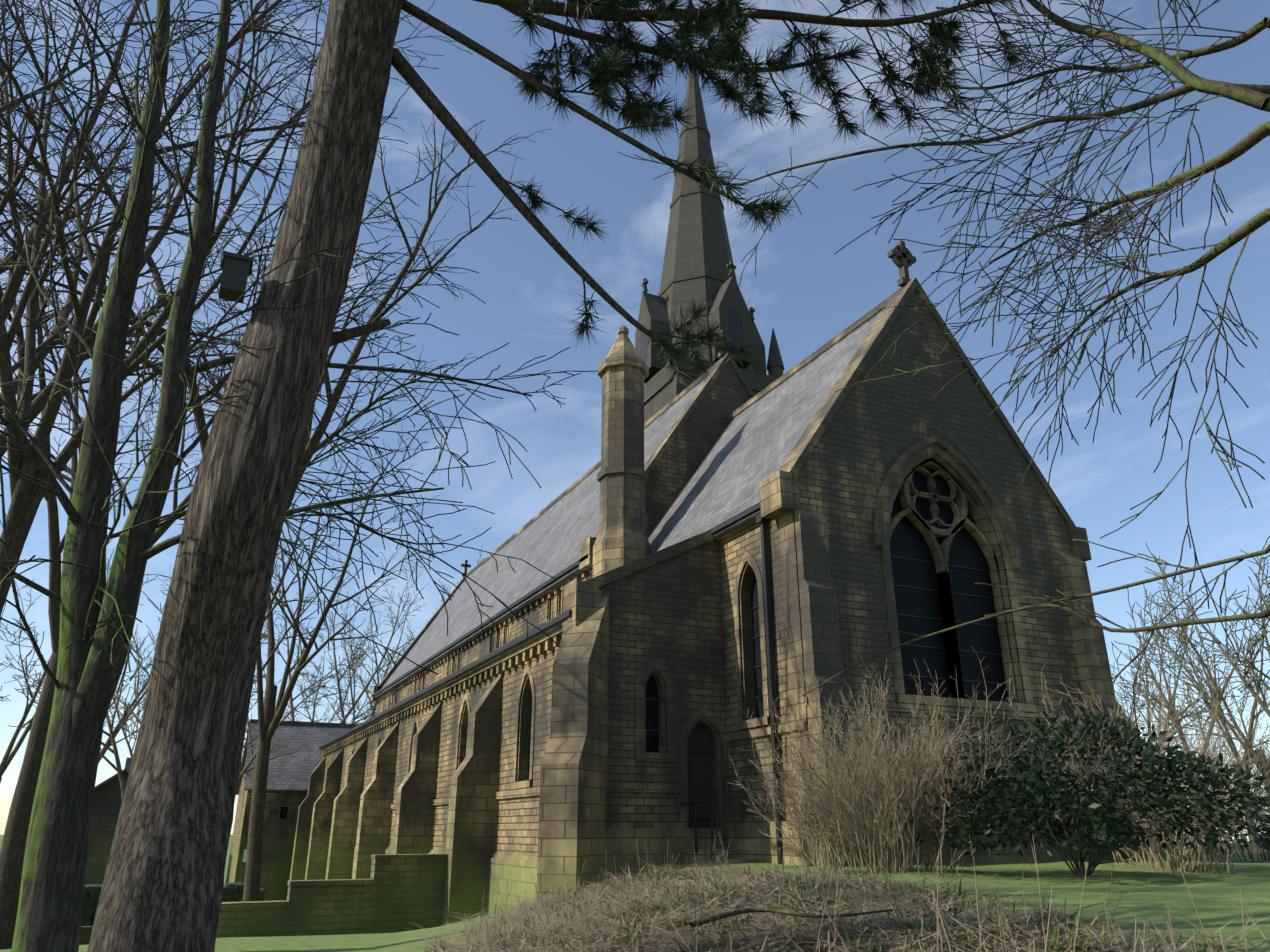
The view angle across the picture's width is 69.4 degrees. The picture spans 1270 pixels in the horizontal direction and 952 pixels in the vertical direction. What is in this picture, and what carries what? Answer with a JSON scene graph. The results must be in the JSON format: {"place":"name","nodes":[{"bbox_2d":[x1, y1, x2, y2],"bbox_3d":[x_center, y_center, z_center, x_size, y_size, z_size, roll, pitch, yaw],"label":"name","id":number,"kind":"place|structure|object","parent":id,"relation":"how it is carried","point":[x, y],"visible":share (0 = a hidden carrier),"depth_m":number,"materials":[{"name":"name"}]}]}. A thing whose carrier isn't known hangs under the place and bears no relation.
{"place":"outdoors","nodes":[
{"label":"outdoors","id":0,"kind":"place"},
{"bbox_2d":[85,771,128,883],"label":"building wall","id":1,"kind":"structure","parent":0,"point":[106,803],"depth_m":50.15,"materials":[{"name":"stone"}]},
{"bbox_2d":[95,757,131,788],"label":"house roof","id":2,"kind":"structure","parent":1,"relation":"on","point":[128,764],"depth_m":51.23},
{"bbox_2d":[378,571,590,713],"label":"clerestory wall","id":3,"kind":"structure","parent":0,"point":[536,616],"depth_m":34.78,"materials":[{"name":"brown stone"}]},
{"bbox_2d":[236,309,883,794],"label":"church roofs","id":4,"kind":"structure","parent":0,"point":[752,447],"depth_m":29.97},
{"bbox_2d":[0,833,1269,951],"bbox_3d":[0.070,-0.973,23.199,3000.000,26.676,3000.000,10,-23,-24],"label":"ground","id":5,"kind":"structure","parent":0,"point":[1216,898],"depth_m":9.97,"materials":[{"name":"green plant"}]},
{"bbox_2d":[11,926,92,948],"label":"boundary wall","id":6,"kind":"structure","parent":5,"relation":"on","point":[85,934],"depth_m":26.87,"materials":[{"name":"stone"}]},
{"bbox_2d":[0,514,156,782],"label":"tree","id":7,"kind":"object","parent":5,"relation":"on","point":[8,757],"visible":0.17,"depth_m":38.72,"materials":[{"name":"brown plant"}]},
{"bbox_2d":[0,580,158,763],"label":"tree","id":8,"kind":"object","parent":5,"relation":"on","point":[133,705],"visible":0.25,"depth_m":51.21,"materials":[{"name":"brown plant"}]},
{"bbox_2d":[15,882,264,925],"bbox_3d":[-18.171,15.235,30.658,1.668,3.704,16.490,-8,-23,19],"label":"boundary hedge","id":9,"kind":"object","parent":5,"relation":"on","point":[232,892],"visible":0.12,"depth_m":30.28,"materials":[{"name":"green plant"}]},
{"bbox_2d":[32,591,278,799],"bbox_3d":[-19.090,10.143,35.807,9.042,15.683,7.851,6,-22,-14],"label":"tree","id":10,"kind":"object","parent":5,"relation":"on","point":[114,751],"visible":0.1,"depth_m":36.04,"materials":[{"name":"brown plant"}]},
{"bbox_2d":[0,0,329,456],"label":"bare tree","id":11,"kind":"object","parent":5,"relation":"on","point":[43,349],"visible":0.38,"depth_m":12.49,"materials":[{"name":"brown plant"}]},
{"bbox_2d":[0,12,361,949],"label":"bare tree","id":12,"kind":"object","parent":5,"relation":"on","point":[12,850],"visible":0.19,"depth_m":17.53,"materials":[{"name":"brown plant"}]},
{"bbox_2d":[0,0,472,615],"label":"bare tree","id":13,"kind":"object","parent":5,"relation":"on","point":[26,502],"visible":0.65,"depth_m":9.42,"materials":[{"name":"brown plant"}]},
{"bbox_2d":[226,756,251,882],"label":"building wall","id":14,"kind":"structure","parent":5,"relation":"on","point":[236,869],"depth_m":48.26,"materials":[{"name":"stone"}]},
{"bbox_2d":[87,0,402,951],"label":"pine trunk","id":15,"kind":"object","parent":5,"relation":"on","point":[163,884],"visible":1,"depth_m":4.68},
{"bbox_2d":[219,251,253,303],"bbox_3d":[-2.276,-1.124,5.211,0.160,0.225,0.160,10,-23,-24],"label":"bird box on pine","id":16,"kind":"object","parent":15,"relation":"attached to","point":[237,269],"visible":0.96,"depth_m":5.16,"materials":[{"name":"grey wood"}]},
{"bbox_2d":[132,612,365,782],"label":"tree","id":17,"kind":"object","parent":5,"relation":"on","point":[245,770],"visible":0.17,"depth_m":47.45,"materials":[{"name":"brown plant"}]},
{"bbox_2d":[0,0,550,509],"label":"bare tree","id":18,"kind":"object","parent":5,"relation":"on","point":[328,412],"visible":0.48,"depth_m":14.48,"materials":[{"name":"brown plant"}]},
{"bbox_2d":[244,791,306,900],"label":"annex wall","id":19,"kind":"structure","parent":5,"relation":"on","point":[278,845],"depth_m":48.02,"materials":[{"name":"stone"}]},
{"bbox_2d":[243,849,246,861],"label":"wall sign","id":20,"kind":"object","parent":19,"relation":"attached to","point":[245,855],"visible":0.36,"depth_m":47.19,"materials":[{"name":"white"}]},
{"bbox_2d":[144,424,442,900],"bbox_3d":[-11.017,4.157,26.496,12.462,17.408,5.824,-17,-27,37],"label":"bare tree","id":21,"kind":"object","parent":5,"relation":"on","point":[270,714],"visible":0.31,"depth_m":24.59,"materials":[{"name":"brown plant"}]},
{"bbox_2d":[0,0,597,951],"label":"mossy tree","id":22,"kind":"object","parent":5,"relation":"on","point":[98,618],"visible":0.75,"depth_m":6.35,"materials":[{"name":"green plant"}]},
{"bbox_2d":[216,854,447,937],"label":"stepped boundary wall","id":23,"kind":"structure","parent":5,"relation":"on","point":[393,891],"depth_m":20.23,"materials":[{"name":"stone"}]},
{"bbox_2d":[245,550,425,739],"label":"tree","id":24,"kind":"object","parent":5,"relation":"on","point":[349,712],"visible":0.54,"depth_m":66.88,"materials":[{"name":"brown plant"}]},
{"bbox_2d":[307,551,428,723],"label":"tree","id":25,"kind":"object","parent":5,"relation":"on","point":[340,698],"visible":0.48,"depth_m":72.26,"materials":[{"name":"brown plant"}]},
{"bbox_2d":[363,618,412,713],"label":"tree","id":26,"kind":"object","parent":5,"relation":"on","point":[389,647],"visible":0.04,"depth_m":78.55,"materials":[{"name":"brown plant"}]},
{"bbox_2d":[347,545,484,720],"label":"tree","id":27,"kind":"object","parent":5,"relation":"on","point":[378,671],"visible":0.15,"depth_m":67.73,"materials":[{"name":"brown plant"}]},
{"bbox_2d":[322,647,558,855],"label":"aisle wall","id":28,"kind":"structure","parent":5,"relation":"on","point":[517,825],"depth_m":22.05,"materials":[{"name":"stone"}]},
{"bbox_2d":[280,307,1005,863],"bbox_3d":[-6.045,-8.129,44.991,32.244,51.575,46.659,10,-23,-24],"label":"church ironwork","id":29,"kind":"object","parent":5,"relation":"on","point":[734,321],"visible":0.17,"depth_m":19.46,"materials":[{"name":"black metal"}]},
{"bbox_2d":[599,540,726,827],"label":"church wall","id":30,"kind":"structure","parent":5,"relation":"on","point":[668,613],"depth_m":19.07,"materials":[{"name":"stone"}]},
{"bbox_2d":[688,723,715,827],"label":"church doors","id":31,"kind":"structure","parent":30,"relation":"in","point":[701,784],"depth_m":18.81,"materials":[{"name":"black wood"}]},
{"bbox_2d":[330,0,1009,368],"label":"pine branches","id":32,"kind":"object","parent":5,"relation":"on","point":[422,90],"visible":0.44,"depth_m":6.05,"materials":[{"name":"plant"}]},
{"bbox_2d":[504,0,1033,390],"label":"pine needles","id":33,"kind":"object","parent":32,"relation":"attached to","point":[616,65],"visible":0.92,"depth_m":6.05,"materials":[{"name":"green plant"}]},
{"bbox_2d":[644,377,758,422],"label":"tower shaft","id":34,"kind":"object","parent":5,"relation":"on","point":[656,403],"depth_m":49.66,"materials":[{"name":"stone"}]},
{"bbox_2d":[635,72,783,404],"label":"church spire","id":35,"kind":"structure","parent":5,"relation":"on","point":[698,260],"depth_m":52.78,"materials":[{"name":"stone"}]},
{"bbox_2d":[721,519,792,820],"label":"church wall","id":36,"kind":"structure","parent":5,"relation":"on","point":[735,547],"depth_m":18.44,"materials":[{"name":"stone"}]},
{"bbox_2d":[724,689,894,871],"bbox_3d":[2.822,4.850,14.528,2.564,2.773,2.493,5,-22,-13],"label":"bare shrub","id":37,"kind":"object","parent":5,"relation":"on","point":[810,844],"visible":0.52,"depth_m":14.48,"materials":[{"name":"brown plant"}]},
{"bbox_2d":[360,856,1269,951],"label":"dead grass tufts","id":38,"kind":"object","parent":5,"relation":"on","point":[793,926],"visible":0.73,"depth_m":7.43,"materials":[{"name":"plant"}]},
{"bbox_2d":[690,908,893,927],"bbox_3d":[1.140,2.889,6.009,1.589,0.101,0.420,8,-22,-19],"label":"fallen branch","id":39,"kind":"object","parent":38,"relation":"on","point":[721,916],"visible":1,"depth_m":5.96,"materials":[{"name":"brown wood"}]},
{"bbox_2d":[464,816,1246,951],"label":"dead weed stalks","id":40,"kind":"object","parent":5,"relation":"on","point":[938,929],"visible":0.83,"depth_m":6.18,"materials":[{"name":"brown plant"}]},
{"bbox_2d":[737,646,1034,874],"bbox_3d":[3.689,4.138,13.226,3.892,3.078,4.088,10,-23,-24],"label":"bare shrub","id":41,"kind":"object","parent":5,"relation":"on","point":[885,805],"visible":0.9,"depth_m":12.93,"materials":[{"name":"brown plant"}]},
{"bbox_2d":[776,289,1095,821],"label":"gable wall","id":42,"kind":"structure","parent":5,"relation":"on","point":[871,421],"depth_m":19.91,"materials":[{"name":"stone"}]},
{"bbox_2d":[616,0,1269,738],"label":"overhanging tree","id":43,"kind":"object","parent":5,"relation":"on","point":[1256,96],"visible":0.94,"depth_m":5.51,"materials":[{"name":"brown plant"}]},
{"bbox_2d":[986,692,1165,876],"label":"rhododendron stems","id":44,"kind":"object","parent":5,"relation":"on","point":[1080,868],"visible":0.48,"depth_m":12.32,"materials":[{"name":"plant"}]},
{"bbox_2d":[898,708,1269,857],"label":"rhododendron bush","id":45,"kind":"object","parent":5,"relation":"on","point":[1106,801],"visible":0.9,"depth_m":11.93,"materials":[{"name":"green plant"}]},
{"bbox_2d":[1034,649,1269,873],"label":"bare shrub","id":46,"kind":"object","parent":5,"relation":"on","point":[1177,862],"visible":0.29,"depth_m":14.92,"materials":[{"name":"brown plant"}]},
{"bbox_2d":[1112,617,1192,744],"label":"tree","id":47,"kind":"object","parent":5,"relation":"on","point":[1140,708],"visible":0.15,"depth_m":50.45,"materials":[{"name":"brown plant"}]},
{"bbox_2d":[1111,580,1223,754],"bbox_3d":[21.791,10.950,39.429,6.669,12.144,4.143,-7,-22,18],"label":"tree","id":48,"kind":"object","parent":5,"relation":"on","point":[1145,665],"visible":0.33,"depth_m":39.41,"materials":[{"name":"brown plant"}]},
{"bbox_2d":[1111,585,1268,853],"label":"tree","id":49,"kind":"object","parent":5,"relation":"on","point":[1174,715],"visible":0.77,"depth_m":33.97,"materials":[{"name":"brown plant"}]},
{"bbox_2d":[1132,554,1269,840],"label":"tree","id":50,"kind":"object","parent":5,"relation":"on","point":[1254,708],"visible":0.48,"depth_m":43.02,"materials":[{"name":"brown plant"}]},
{"bbox_2d":[1132,668,1269,862],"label":"bare shrub","id":51,"kind":"object","parent":5,"relation":"on","point":[1256,821],"visible":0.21,"depth_m":19.02,"materials":[{"name":"brown plant"}]},
{"bbox_2d":[1135,584,1269,797],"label":"tree","id":52,"kind":"object","parent":5,"relation":"on","point":[1206,666],"visible":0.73,"depth_m":36.11,"materials":[{"name":"brown plant"}]},
{"bbox_2d":[1144,536,1269,716],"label":"tree","id":53,"kind":"object","parent":5,"relation":"on","point":[1251,651],"visible":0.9,"depth_m":29.77,"materials":[{"name":"brown plant"}]},
{"bbox_2d":[1177,836,1248,854],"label":"white paling fence","id":54,"kind":"object","parent":5,"relation":"on","point":[1198,845],"visible":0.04,"depth_m":44.85,"materials":[{"name":"white paint"}]},
{"bbox_2d":[1187,841,1269,854],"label":"hedge","id":55,"kind":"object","parent":5,"relation":"on","point":[1254,850],"depth_m":33.77,"materials":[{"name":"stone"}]},
{"bbox_2d":[0,0,1269,834],"label":"sky","id":56,"kind":"structure","parent":0,"point":[809,294],"materials":[{"name":"blue"}]},
{"bbox_2d":[278,467,1008,818],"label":"window","id":57,"kind":"structure","parent":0,"point":[906,539],"depth_m":19.55,"materials":[{"name":"black glass"}]},
{"bbox_2d":[591,361,750,577],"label":"gable wall","id":58,"kind":"structure","parent":0,"point":[693,441],"depth_m":28.25,"materials":[{"name":"brown stone"}]},
{"bbox_2d":[250,240,1177,925],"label":"church dressings","id":59,"kind":"structure","parent":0,"point":[344,834],"depth_m":19.94,"materials":[{"name":"beige stone"}]}
]}

